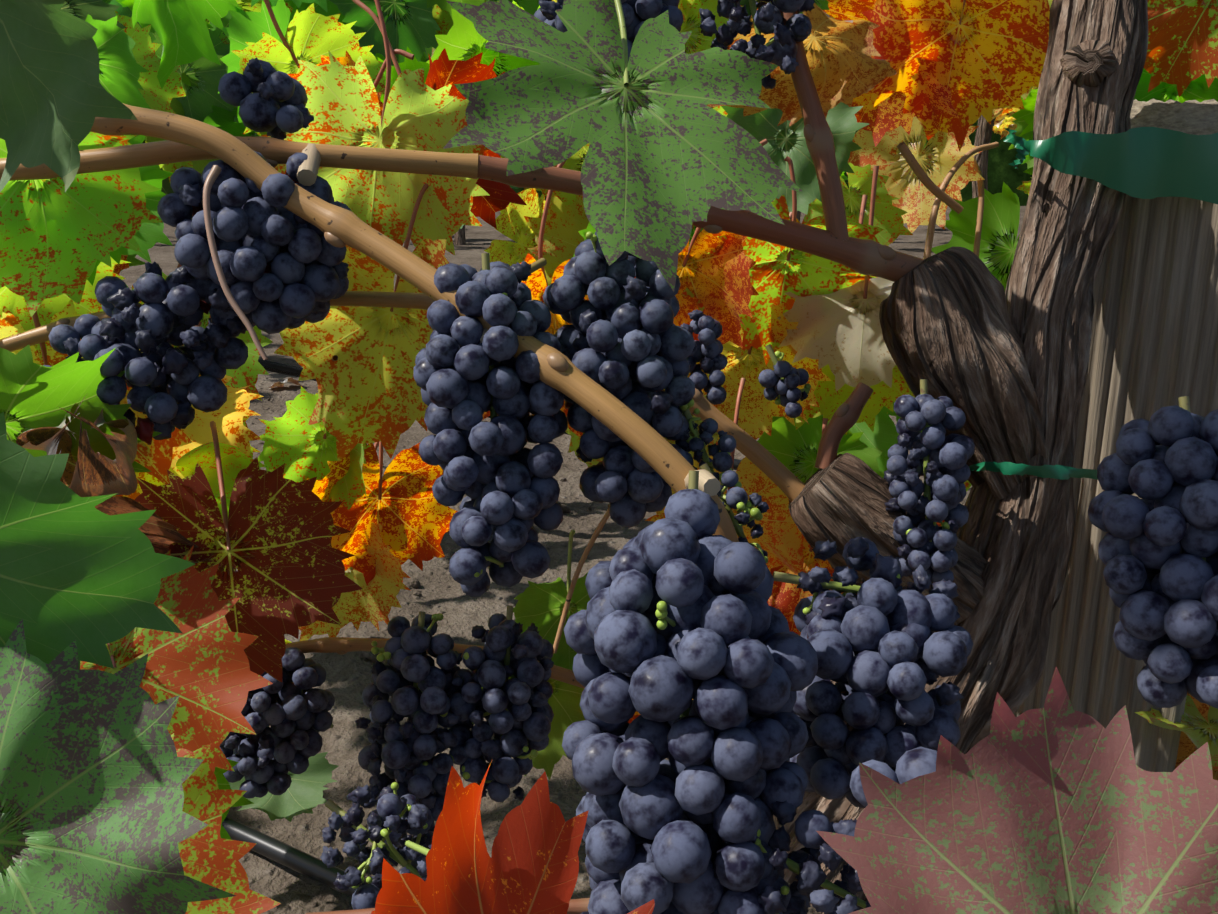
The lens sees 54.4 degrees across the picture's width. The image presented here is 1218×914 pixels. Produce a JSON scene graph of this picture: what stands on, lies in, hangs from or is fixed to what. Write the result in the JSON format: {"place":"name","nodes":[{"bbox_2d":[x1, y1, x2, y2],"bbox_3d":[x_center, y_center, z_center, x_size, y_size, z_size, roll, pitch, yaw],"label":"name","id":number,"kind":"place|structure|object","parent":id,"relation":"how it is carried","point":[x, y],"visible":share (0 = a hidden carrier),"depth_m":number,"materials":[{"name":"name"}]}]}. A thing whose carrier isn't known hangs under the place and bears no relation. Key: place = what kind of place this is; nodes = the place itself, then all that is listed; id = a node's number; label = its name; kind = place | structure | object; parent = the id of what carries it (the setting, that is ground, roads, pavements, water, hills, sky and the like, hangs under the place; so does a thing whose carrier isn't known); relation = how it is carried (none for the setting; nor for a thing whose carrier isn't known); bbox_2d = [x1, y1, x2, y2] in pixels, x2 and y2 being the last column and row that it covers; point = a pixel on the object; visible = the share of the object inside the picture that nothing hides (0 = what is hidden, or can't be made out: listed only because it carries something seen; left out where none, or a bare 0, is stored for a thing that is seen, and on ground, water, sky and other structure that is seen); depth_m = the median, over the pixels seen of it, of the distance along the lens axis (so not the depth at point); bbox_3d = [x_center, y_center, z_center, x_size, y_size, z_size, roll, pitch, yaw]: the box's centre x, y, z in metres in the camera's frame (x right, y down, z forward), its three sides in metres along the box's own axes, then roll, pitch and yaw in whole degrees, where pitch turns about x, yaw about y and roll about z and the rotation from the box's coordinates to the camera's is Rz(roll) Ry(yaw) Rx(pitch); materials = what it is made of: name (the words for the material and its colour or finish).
{"place":"outdoors","nodes":[
{"label":"outdoors","id":0,"kind":"place"},
{"bbox_2d":[119,206,1025,913],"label":"ground","id":1,"kind":"structure","parent":0,"point":[345,738],"depth_m":1.46,"materials":[{"name":"soil"}]},
{"bbox_2d":[222,359,740,897],"bbox_3d":[-0.653,0.074,1.077,6.145,0.912,1.457,4,17,13],"label":"drip hose","id":2,"kind":"object","parent":1,"relation":"on","point":[294,859],"visible":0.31,"depth_m":0.99,"materials":[{"name":"black plastic"}]},
{"bbox_2d":[0,0,1217,913],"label":"grape leaves","id":3,"kind":"object","parent":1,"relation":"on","point":[120,792],"depth_m":0.58,"materials":[{"name":"green plant"}]},
{"bbox_2d":[252,398,1217,661],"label":"soil clods","id":4,"kind":"object","parent":1,"relation":"on","point":[414,582],"visible":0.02,"depth_m":1.56,"materials":[{"name":"soil"}]},
{"bbox_2d":[512,0,1031,205],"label":"vine row","id":5,"kind":"object","parent":1,"relation":"on","point":[1001,158],"depth_m":6.86,"materials":[{"name":"green plant"}]},
{"bbox_2d":[1013,99,1217,771],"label":"wooden stake","id":6,"kind":"object","parent":1,"relation":"on","point":[1154,343],"visible":0.25,"depth_m":0.68,"materials":[{"name":"grey wood"}]},
{"bbox_2d":[969,127,1217,479],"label":"plant tie tape","id":7,"kind":"object","parent":6,"relation":"attached to","point":[1147,162],"visible":0.83,"depth_m":0.60,"materials":[{"name":"green plastic"}]},
{"bbox_2d":[0,0,1205,913],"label":"vine branches","id":8,"kind":"object","parent":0,"point":[183,138],"visible":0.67,"depth_m":0.54,"materials":[{"name":"brown wood"}]},
{"bbox_2d":[43,0,1217,913],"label":"grapes","id":9,"kind":"object","parent":8,"relation":"hanging from","point":[754,741],"visible":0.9,"depth_m":0.46,"materials":[{"name":"blue food"}]}
]}

